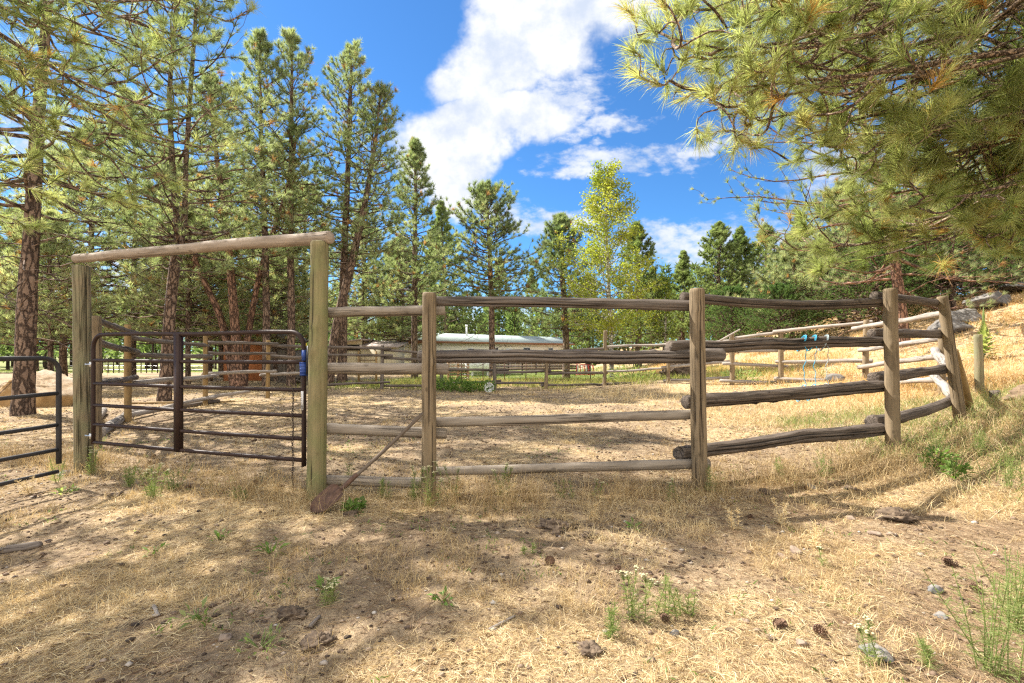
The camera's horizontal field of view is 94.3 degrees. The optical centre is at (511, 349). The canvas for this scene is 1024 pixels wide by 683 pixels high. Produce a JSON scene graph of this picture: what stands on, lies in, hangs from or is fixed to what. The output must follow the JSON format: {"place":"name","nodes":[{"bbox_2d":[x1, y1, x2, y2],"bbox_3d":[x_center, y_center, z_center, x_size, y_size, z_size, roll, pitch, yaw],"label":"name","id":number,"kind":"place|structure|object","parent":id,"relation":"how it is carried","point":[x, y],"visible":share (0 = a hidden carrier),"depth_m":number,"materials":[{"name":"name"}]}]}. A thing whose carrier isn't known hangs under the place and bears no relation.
{"place":"outdoors","nodes":[
{"label":"outdoors","id":0,"kind":"place"},
{"bbox_2d":[0,0,1022,350],"label":"sky","id":1,"kind":"structure","parent":0,"point":[525,93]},
{"bbox_2d":[0,291,1023,682],"bbox_3d":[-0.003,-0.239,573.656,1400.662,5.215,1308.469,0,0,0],"label":"ground","id":2,"kind":"structure","parent":0,"point":[570,551],"depth_m":3.31,"materials":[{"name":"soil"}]},
{"bbox_2d":[0,541,42,554],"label":"driftwood","id":3,"kind":"object","parent":2,"relation":"on","point":[20,547],"visible":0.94,"depth_m":3.30,"materials":[{"name":"grey wood"}]},
{"bbox_2d":[0,143,56,338],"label":"pine tree","id":4,"kind":"object","parent":2,"relation":"on","point":[14,213],"visible":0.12,"depth_m":22.82,"materials":[{"name":"green plant"}]},
{"bbox_2d":[0,356,61,485],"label":"metal gate","id":5,"kind":"structure","parent":2,"relation":"on","point":[58,394],"depth_m":4.85,"materials":[{"name":"grey metal"}]},
{"bbox_2d":[0,369,72,407],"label":"boulder","id":6,"kind":"object","parent":2,"relation":"on","point":[45,380],"visible":0.35,"depth_m":12.19,"materials":[{"name":"beige stone"}]},
{"bbox_2d":[0,209,112,371],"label":"pine tree","id":7,"kind":"object","parent":2,"relation":"on","point":[12,251],"visible":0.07,"depth_m":23.50,"materials":[{"name":"green plant"}]},
{"bbox_2d":[0,209,138,375],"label":"pine tree","id":8,"kind":"object","parent":2,"relation":"on","point":[52,247],"visible":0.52,"depth_m":17.20,"materials":[{"name":"green plant"}]},
{"bbox_2d":[0,144,140,376],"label":"pine tree","id":9,"kind":"object","parent":2,"relation":"on","point":[64,363],"visible":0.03,"depth_m":27.83,"materials":[{"name":"green plant"}]},
{"bbox_2d":[0,122,185,363],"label":"pine tree","id":10,"kind":"object","parent":2,"relation":"on","point":[92,196],"visible":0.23,"depth_m":20.77,"materials":[{"name":"green plant"}]},
{"bbox_2d":[0,0,246,415],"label":"pine tree","id":11,"kind":"object","parent":2,"relation":"on","point":[23,381],"visible":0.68,"depth_m":10.62,"materials":[{"name":"green plant"}]},
{"bbox_2d":[43,85,203,374],"bbox_3d":[-18.786,-5.844,23.846,6.784,15.087,7.003,0,0,-29],"label":"pine tree","id":12,"kind":"object","parent":2,"relation":"on","point":[133,343],"visible":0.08,"depth_m":23.54,"materials":[{"name":"green plant"}]},
{"bbox_2d":[0,0,264,237],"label":"pine tree","id":13,"kind":"object","parent":2,"relation":"on","point":[74,39],"visible":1,"depth_m":5.70,"materials":[{"name":"green plant"}]},
{"bbox_2d":[136,463,169,498],"bbox_3d":[-3.352,1.216,4.431,0.272,0.341,0.228,0,0,26],"label":"yarrow plant","id":14,"kind":"object","parent":2,"relation":"on","point":[152,492],"visible":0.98,"depth_m":4.41,"materials":[{"name":"green plant"}]},
{"bbox_2d":[95,216,228,365],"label":"pine tree","id":15,"kind":"object","parent":2,"relation":"on","point":[123,306],"visible":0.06,"depth_m":25.66,"materials":[{"name":"green plant"}]},
{"bbox_2d":[47,0,292,401],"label":"pine tree","id":16,"kind":"object","parent":2,"relation":"on","point":[181,233],"visible":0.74,"depth_m":13.19,"materials":[{"name":"green plant"}]},
{"bbox_2d":[92,204,258,383],"bbox_3d":[-13.459,-2.215,19.121,5.614,7.717,5.668,0,0,-44],"label":"pine tree","id":17,"kind":"object","parent":2,"relation":"on","point":[188,282],"visible":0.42,"depth_m":19.01,"materials":[{"name":"green plant"}]},
{"bbox_2d":[162,595,219,629],"bbox_3d":[-1.616,1.351,2.423,0.246,0.079,0.242,0,0,0],"label":"green plant","id":18,"kind":"object","parent":2,"relation":"on","point":[197,615],"visible":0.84,"depth_m":2.44,"materials":[{"name":"green plant"}]},
{"bbox_2d":[71,231,334,500],"bbox_3d":[-3.470,0.215,5.047,3.787,2.728,0.194,0,0,21],"label":"gateway","id":19,"kind":"object","parent":2,"relation":"on","point":[318,243],"visible":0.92,"depth_m":4.66,"materials":[{"name":"brown wood"}]},
{"bbox_2d":[85,330,307,487],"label":"metal gate","id":20,"kind":"structure","parent":19,"relation":"attached to","point":[178,409],"depth_m":4.94,"materials":[{"name":"brown metal"}]},
{"bbox_2d":[138,228,273,380],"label":"pine tree","id":21,"kind":"object","parent":2,"relation":"on","point":[210,347],"visible":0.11,"depth_m":22.59,"materials":[{"name":"green plant"}]},
{"bbox_2d":[139,164,285,377],"bbox_3d":[-16.368,-4.438,27.015,8.363,12.481,8.653,0,0,-22],"label":"pine tree","id":22,"kind":"object","parent":2,"relation":"on","point":[220,357],"visible":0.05,"depth_m":26.56,"materials":[{"name":"green plant"}]},
{"bbox_2d":[103,73,338,386],"bbox_3d":[-10.970,-4.573,18.283,8.324,12.293,5.209,0,0,0],"label":"pine tree","id":23,"kind":"object","parent":2,"relation":"on","point":[241,380],"visible":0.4,"depth_m":18.18,"materials":[{"name":"green plant"}]},
{"bbox_2d":[235,623,284,658],"bbox_3d":[-1.167,1.366,2.223,0.220,0.090,0.260,0,0,-23],"label":"green plant","id":24,"kind":"object","parent":2,"relation":"on","point":[267,637],"visible":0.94,"depth_m":2.23,"materials":[{"name":"green plant"}]},
{"bbox_2d":[223,334,308,380],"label":"shed","id":25,"kind":"structure","parent":2,"relation":"on","point":[256,376],"depth_m":23.20,"materials":[{"name":"orange wood"}]},
{"bbox_2d":[211,26,326,386],"bbox_3d":[-9.695,-5.573,18.698,4.347,14.287,3.793,0,0,37],"label":"pine tree","id":26,"kind":"object","parent":2,"relation":"on","point":[261,44],"visible":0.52,"depth_m":18.41,"materials":[{"name":"green plant"}]},
{"bbox_2d":[209,248,332,380],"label":"pine tree","id":27,"kind":"object","parent":2,"relation":"on","point":[275,301],"visible":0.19,"depth_m":22.07,"materials":[{"name":"green plant"}]},
{"bbox_2d":[222,147,337,348],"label":"pine tree","id":28,"kind":"object","parent":2,"relation":"on","point":[303,256],"visible":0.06,"depth_m":24.91,"materials":[{"name":"green plant"}]},
{"bbox_2d":[223,233,336,337],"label":"pine tree","id":29,"kind":"object","parent":2,"relation":"on","point":[307,313],"visible":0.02,"depth_m":27.81,"materials":[{"name":"green plant"}]},
{"bbox_2d":[228,24,352,386],"bbox_3d":[-8.806,-5.592,18.859,4.682,14.396,4.342,0,0,39],"label":"pine tree","id":30,"kind":"object","parent":2,"relation":"on","point":[290,36],"visible":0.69,"depth_m":18.56,"materials":[{"name":"green plant"}]},
{"bbox_2d":[276,605,308,621],"bbox_3d":[-1.150,1.387,2.490,0.176,0.090,0.133,0,0,0],"label":"dung clod","id":31,"kind":"object","parent":2,"relation":"on","point":[289,613],"visible":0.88,"depth_m":2.47,"materials":[{"name":"brown soil"}]},
{"bbox_2d":[240,179,379,344],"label":"pine tree","id":32,"kind":"object","parent":2,"relation":"on","point":[336,283],"visible":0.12,"depth_m":31.03,"materials":[{"name":"green plant"}]},
{"bbox_2d":[299,629,338,653],"bbox_3d":[-0.909,1.392,2.251,0.176,0.092,0.141,0,0,-33],"label":"dung clod","id":33,"kind":"object","parent":2,"relation":"on","point":[326,637],"visible":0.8,"depth_m":2.24,"materials":[{"name":"brown soil"}]},
{"bbox_2d":[318,577,339,606],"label":"yarrow plant","id":34,"kind":"object","parent":2,"relation":"on","point":[331,587],"visible":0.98,"depth_m":2.57,"materials":[{"name":"green plant"}]},
{"bbox_2d":[287,37,407,382],"bbox_3d":[-7.074,-5.714,19.983,4.643,14.665,4.857,0,0,-27],"label":"pine tree","id":35,"kind":"object","parent":2,"relation":"on","point":[348,62],"visible":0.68,"depth_m":19.57,"materials":[{"name":"green plant"}]},
{"bbox_2d":[292,79,413,383],"bbox_3d":[-6.378,-4.694,19.380,4.782,12.623,4.471,0,0,0],"label":"pine tree","id":36,"kind":"object","parent":2,"relation":"on","point":[380,90],"visible":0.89,"depth_m":19.07,"materials":[{"name":"green plant"}]},
{"bbox_2d":[341,496,366,512],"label":"green plant","id":37,"kind":"object","parent":2,"relation":"on","point":[354,505],"visible":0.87,"depth_m":4.11,"materials":[{"name":"green plant"}]},
{"bbox_2d":[0,364,717,380],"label":"lawn grass","id":38,"kind":"structure","parent":2,"relation":"on","point":[478,374],"depth_m":31.67,"materials":[{"name":"green plant"}]},
{"bbox_2d":[329,197,396,343],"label":"pine tree","id":39,"kind":"object","parent":2,"relation":"on","point":[376,247],"visible":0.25,"depth_m":37.57,"materials":[{"name":"green plant"}]},
{"bbox_2d":[310,412,423,512],"bbox_3d":[-1.274,0.974,4.223,0.962,0.808,0.148,0,0,-24],"label":"shovel","id":40,"kind":"object","parent":2,"relation":"on","point":[327,493],"visible":1,"depth_m":4.15,"materials":[{"name":"metal"}]},
{"bbox_2d":[328,224,411,343],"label":"pine tree","id":41,"kind":"object","parent":2,"relation":"on","point":[351,289],"visible":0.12,"depth_m":39.11,"materials":[{"name":"green plant"}]},
{"bbox_2d":[335,339,408,374],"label":"shed","id":42,"kind":"structure","parent":2,"relation":"on","point":[371,343],"depth_m":33.59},
{"bbox_2d":[347,248,446,341],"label":"pine tree","id":43,"kind":"object","parent":2,"relation":"on","point":[401,325],"visible":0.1,"depth_m":38.59,"materials":[{"name":"green plant"}]},
{"bbox_2d":[347,236,458,346],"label":"pine tree","id":44,"kind":"object","parent":2,"relation":"on","point":[397,319],"visible":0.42,"depth_m":36.84,"materials":[{"name":"green plant"}]},
{"bbox_2d":[359,136,467,378],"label":"pine tree","id":45,"kind":"object","parent":2,"relation":"on","point":[416,155],"visible":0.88,"depth_m":24.67,"materials":[{"name":"green plant"}]},
{"bbox_2d":[420,466,443,506],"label":"yarrow plant","id":46,"kind":"object","parent":2,"relation":"on","point":[427,488],"visible":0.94,"depth_m":4.22,"materials":[{"name":"green plant"}]},
{"bbox_2d":[419,200,485,333],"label":"pine tree","id":47,"kind":"object","parent":2,"relation":"on","point":[440,208],"visible":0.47,"depth_m":61.48,"materials":[{"name":"green plant"}]},
{"bbox_2d":[436,375,473,391],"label":"green plant","id":48,"kind":"object","parent":2,"relation":"on","point":[450,381],"visible":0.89,"depth_m":15.67,"materials":[{"name":"green plant"}]},
{"bbox_2d":[381,325,574,367],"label":"mobile home","id":49,"kind":"object","parent":2,"relation":"on","point":[447,341],"visible":0.43,"depth_m":48.69,"materials":[{"name":"beige metal"}]},
{"bbox_2d":[429,179,553,377],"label":"pine tree","id":50,"kind":"object","parent":2,"relation":"on","point":[483,193],"visible":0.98,"depth_m":21.99,"materials":[{"name":"green plant"}]},
{"bbox_2d":[0,260,989,370],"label":"distant wood","id":51,"kind":"object","parent":2,"relation":"on","point":[512,323],"visible":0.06,"depth_m":62.66,"materials":[{"name":"green plant"}]},
{"bbox_2d":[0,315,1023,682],"bbox_3d":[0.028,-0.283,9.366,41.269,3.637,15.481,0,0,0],"label":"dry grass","id":52,"kind":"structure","parent":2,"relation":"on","point":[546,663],"depth_m":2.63,"materials":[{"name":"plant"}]},
{"bbox_2d":[0,389,1023,529],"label":"dry grass","id":53,"kind":"structure","parent":2,"relation":"on","point":[528,490],"depth_m":4.67,"materials":[{"name":"plant"}]},
{"bbox_2d":[0,320,1023,682],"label":"soil crumbs","id":54,"kind":"object","parent":2,"relation":"on","point":[634,674],"visible":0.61,"depth_m":3.27,"materials":[{"name":"brown soil"}]},
{"bbox_2d":[3,389,1023,682],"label":"green sprigs","id":55,"kind":"object","parent":2,"relation":"on","point":[533,563],"visible":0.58,"depth_m":3.18,"materials":[{"name":"green plant"}]},
{"bbox_2d":[92,311,949,447],"bbox_3d":[1.060,0.426,11.955,17.864,2.504,10.383,0,0,0],"label":"corral fence","id":56,"kind":"object","parent":2,"relation":"on","point":[936,354],"visible":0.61,"depth_m":12.89,"materials":[{"name":"brown wood"}]},
{"bbox_2d":[519,268,550,336],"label":"pine tree","id":57,"kind":"object","parent":2,"relation":"on","point":[526,331],"visible":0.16,"depth_m":79.95,"materials":[{"name":"green plant"}]},
{"bbox_2d":[496,363,577,374],"bbox_3d":[1.669,1.242,32.988,5.900,1.150,0.105,0,0,-6],"label":"panel fence","id":58,"kind":"object","parent":2,"relation":"on","point":[535,366],"visible":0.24,"depth_m":32.92,"materials":[{"name":"brown wood"}]},
{"bbox_2d":[534,517,578,534],"bbox_3d":[0.324,1.367,3.685,0.308,0.130,0.306,0,0,42],"label":"dung clod","id":59,"kind":"object","parent":2,"relation":"on","point":[552,525],"visible":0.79,"depth_m":3.65,"materials":[{"name":"brown soil"}]},
{"bbox_2d":[513,212,622,378],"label":"pine tree","id":60,"kind":"object","parent":2,"relation":"on","point":[563,220],"visible":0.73,"depth_m":26.66,"materials":[{"name":"green plant"}]},
{"bbox_2d":[558,275,616,370],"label":"pine tree","id":61,"kind":"object","parent":2,"relation":"on","point":[587,341],"visible":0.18,"depth_m":34.62,"materials":[{"name":"green plant"}]},
{"bbox_2d":[575,639,606,658],"bbox_3d":[0.355,1.382,2.189,0.134,0.068,0.146,0,0,-44],"label":"dung clod","id":62,"kind":"object","parent":2,"relation":"on","point":[592,648],"visible":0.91,"depth_m":2.17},
{"bbox_2d":[545,158,666,378],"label":"aspen tree","id":63,"kind":"object","parent":2,"relation":"on","point":[602,182],"visible":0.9,"depth_m":20.57,"materials":[{"name":"green plant"}]},
{"bbox_2d":[535,373,689,405],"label":"weeds","id":64,"kind":"object","parent":2,"relation":"on","point":[630,390],"visible":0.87,"depth_m":14.24,"materials":[{"name":"plant"}]},
{"bbox_2d":[602,600,623,641],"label":"yarrow plant","id":65,"kind":"object","parent":2,"relation":"on","point":[611,627],"visible":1,"depth_m":2.28,"materials":[{"name":"green plant"}]},
{"bbox_2d":[608,364,658,380],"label":"green plant","id":66,"kind":"object","parent":2,"relation":"on","point":[630,374],"visible":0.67,"depth_m":17.46,"materials":[{"name":"green plant"}]},
{"bbox_2d":[616,565,663,623],"bbox_3d":[0.650,1.254,2.439,0.220,0.282,0.198,0,0,-35],"label":"yarrow plant","id":67,"kind":"object","parent":2,"relation":"on","point":[632,601],"visible":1,"depth_m":2.43,"materials":[{"name":"green plant"}]},
{"bbox_2d":[602,221,687,366],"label":"pine tree","id":68,"kind":"object","parent":2,"relation":"on","point":[638,241],"visible":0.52,"depth_m":33.41,"materials":[{"name":"green plant"}]},
{"bbox_2d":[326,288,966,498],"bbox_3d":[2.336,0.403,5.279,8.424,2.318,0.890,0,0,-16],"label":"rail fence","id":69,"kind":"object","parent":2,"relation":"on","point":[697,351],"visible":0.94,"depth_m":4.82,"materials":[{"name":"brown wood"}]},
{"bbox_2d":[626,265,680,349],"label":"pine tree","id":70,"kind":"object","parent":2,"relation":"on","point":[652,323],"visible":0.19,"depth_m":43.72,"materials":[{"name":"green plant"}]},
{"bbox_2d":[646,573,684,618],"bbox_3d":[0.805,1.280,2.468,0.160,0.227,0.177,0,0,-26],"label":"yarrow plant","id":71,"kind":"object","parent":2,"relation":"on","point":[669,590],"visible":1,"depth_m":2.46,"materials":[{"name":"green plant"}]},
{"bbox_2d":[645,273,687,350],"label":"sapling tree","id":72,"kind":"object","parent":2,"relation":"on","point":[666,296],"visible":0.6,"depth_m":32.93,"materials":[{"name":"green plant"}]},
{"bbox_2d":[663,249,705,342],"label":"pine tree","id":73,"kind":"object","parent":2,"relation":"on","point":[682,270],"visible":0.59,"depth_m":37.78,"materials":[{"name":"green plant"}]},
{"bbox_2d":[673,587,701,616],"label":"yarrow plant","id":74,"kind":"object","parent":2,"relation":"on","point":[692,613],"visible":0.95,"depth_m":2.48,"materials":[{"name":"green plant"}]},
{"bbox_2d":[673,220,758,339],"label":"pine tree","id":75,"kind":"object","parent":2,"relation":"on","point":[719,232],"visible":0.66,"depth_m":35.41,"materials":[{"name":"green plant"}]},
{"bbox_2d":[687,280,787,340],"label":"fir tree","id":76,"kind":"object","parent":2,"relation":"on","point":[730,314],"visible":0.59,"depth_m":28.48,"materials":[{"name":"green plant"}]},
{"bbox_2d":[706,225,774,335],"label":"pine tree","id":77,"kind":"object","parent":2,"relation":"on","point":[740,234],"visible":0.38,"depth_m":36.54,"materials":[{"name":"green plant"}]},
{"bbox_2d":[743,224,795,322],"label":"pine tree","id":78,"kind":"object","parent":2,"relation":"on","point":[762,250],"visible":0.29,"depth_m":41.57,"materials":[{"name":"green plant"}]},
{"bbox_2d":[722,279,832,338],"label":"fir tree","id":79,"kind":"object","parent":2,"relation":"on","point":[781,290],"visible":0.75,"depth_m":24.19,"materials":[{"name":"green plant"}]},
{"bbox_2d":[726,239,858,336],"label":"pine tree","id":80,"kind":"object","parent":2,"relation":"on","point":[781,273],"visible":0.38,"depth_m":25.61,"materials":[{"name":"green plant"}]},
{"bbox_2d":[608,0,1023,294],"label":"pine tree","id":81,"kind":"object","parent":2,"relation":"on","point":[950,116],"visible":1,"depth_m":4.37,"materials":[{"name":"green plant"}]},
{"bbox_2d":[652,354,1023,523],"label":"slope straw","id":82,"kind":"object","parent":2,"relation":"on","point":[769,410],"visible":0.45,"depth_m":6.96,"materials":[{"name":"beige plant"}]},
{"bbox_2d":[777,176,909,329],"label":"pine tree","id":83,"kind":"object","parent":2,"relation":"on","point":[841,232],"visible":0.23,"depth_m":25.25,"materials":[{"name":"green plant"}]},
{"bbox_2d":[762,226,932,323],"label":"fir tree","id":84,"kind":"object","parent":2,"relation":"on","point":[830,270],"visible":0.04,"depth_m":26.95,"materials":[{"name":"green plant"}]},
{"bbox_2d":[688,1,1023,354],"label":"pine tree","id":85,"kind":"object","parent":2,"relation":"on","point":[897,275],"visible":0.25,"depth_m":17.67,"materials":[{"name":"green plant"}]},
{"bbox_2d":[706,290,1023,389],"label":"hill weeds","id":86,"kind":"object","parent":2,"relation":"on","point":[883,358],"visible":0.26,"depth_m":15.90,"materials":[{"name":"beige plant"}]},
{"bbox_2d":[850,615,887,665],"bbox_3d":[1.575,1.299,2.106,0.138,0.173,0.159,0,0,0],"label":"yarrow plant","id":87,"kind":"object","parent":2,"relation":"on","point":[867,633],"visible":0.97,"depth_m":2.08,"materials":[{"name":"green plant"}]},
{"bbox_2d":[794,238,956,328],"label":"fir tree","id":88,"kind":"object","parent":2,"relation":"on","point":[851,291],"visible":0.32,"depth_m":21.73,"materials":[{"name":"green plant"}]},
{"bbox_2d":[740,379,1023,506],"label":"slope weeds","id":89,"kind":"object","parent":2,"relation":"on","point":[934,422],"visible":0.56,"depth_m":6.21,"materials":[{"name":"beige plant"}]},
{"bbox_2d":[867,506,924,522],"bbox_3d":[3.154,1.379,3.903,0.430,0.160,0.296,0,0,-31],"label":"rock","id":90,"kind":"object","parent":2,"relation":"on","point":[898,514],"visible":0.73,"depth_m":3.86,"materials":[{"name":"grey stone"}]},
{"bbox_2d":[913,632,942,669],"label":"yarrow plant","id":91,"kind":"object","parent":2,"relation":"on","point":[926,648],"visible":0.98,"depth_m":2.06,"materials":[{"name":"green plant"}]},
{"bbox_2d":[838,184,1023,291],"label":"fir tree","id":92,"kind":"object","parent":2,"relation":"on","point":[943,280],"depth_m":25.66,"materials":[{"name":"green plant"}]},
{"bbox_2d":[846,176,1023,310],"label":"fir tree","id":93,"kind":"object","parent":2,"relation":"on","point":[952,285],"visible":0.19,"depth_m":20.81,"materials":[{"name":"green plant"}]},
{"bbox_2d":[917,442,961,468],"bbox_3d":[4.516,1.126,5.018,0.370,0.272,0.330,0,0,-19],"label":"green plant","id":94,"kind":"object","parent":2,"relation":"on","point":[939,457],"visible":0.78,"depth_m":5.01,"materials":[{"name":"green plant"}]},
{"bbox_2d":[926,317,973,333],"bbox_3d":[15.985,-0.770,17.481,1.494,0.933,1.178,0,0,0],"label":"rock","id":95,"kind":"object","parent":2,"relation":"on","point":[958,324],"visible":0.26,"depth_m":17.12,"materials":[{"name":"grey stone"}]},
{"bbox_2d":[937,457,978,480],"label":"green plant","id":96,"kind":"object","parent":2,"relation":"on","point":[950,463],"visible":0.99,"depth_m":4.65,"materials":[{"name":"green plant"}]},
{"bbox_2d":[957,349,974,408],"bbox_3d":[6.674,0.488,7.029,0.763,1.026,0.113,0,0,-30],"label":"brace pole","id":97,"kind":"object","parent":2,"relation":"on","point":[966,391],"visible":0.44,"depth_m":6.99,"materials":[{"name":"brown wood"}]},
{"bbox_2d":[951,308,981,323],"bbox_3d":[17.578,-1.157,18.530,1.510,0.954,1.277,0,0,21],"label":"rock","id":98,"kind":"object","parent":2,"relation":"on","point":[966,315],"visible":0.44,"depth_m":18.22,"materials":[{"name":"grey stone"}]},
{"bbox_2d":[921,545,1023,682],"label":"plant","id":99,"kind":"object","parent":2,"relation":"on","point":[1007,635],"visible":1,"depth_m":2.06,"materials":[{"name":"green plant"}]},
{"bbox_2d":[967,307,1000,358],"bbox_3d":[12.504,-0.424,12.610,0.725,1.420,0.745,0,0,-32],"label":"mullein plant","id":100,"kind":"object","parent":2,"relation":"on","point":[983,330],"visible":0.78,"depth_m":12.53,"materials":[{"name":"green plant"}]},
{"bbox_2d":[961,291,1011,310],"bbox_3d":[19.542,-1.943,19.427,2.283,0.961,1.062,0,0,-19],"label":"rock","id":101,"kind":"object","parent":2,"relation":"on","point":[983,298],"visible":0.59,"depth_m":19.14,"materials":[{"name":"grey stone"}]},
{"bbox_2d":[973,320,1022,392],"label":"wire fence","id":102,"kind":"object","parent":2,"relation":"on","point":[979,369],"visible":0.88,"depth_m":8.56,"materials":[{"name":"beige wood"}]},
{"bbox_2d":[973,548,1023,634],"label":"yarrow plant","id":103,"kind":"object","parent":2,"relation":"on","point":[1016,588],"visible":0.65,"depth_m":2.40,"materials":[{"name":"green plant"}]},
{"bbox_2d":[999,455,1023,488],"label":"yarrow plant","id":104,"kind":"object","parent":2,"relation":"on","point":[1009,472],"visible":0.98,"depth_m":4.28,"materials":[{"name":"green plant"}]},
{"bbox_2d":[287,356,833,391],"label":"rough grass","id":105,"kind":"structure","parent":0,"point":[555,380],"depth_m":17.92,"materials":[{"name":"plant"}]},
{"bbox_2d":[355,287,1023,415],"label":"golden grass","id":106,"kind":"structure","parent":0,"point":[852,373],"depth_m":15.74,"materials":[{"name":"yellow plant"}]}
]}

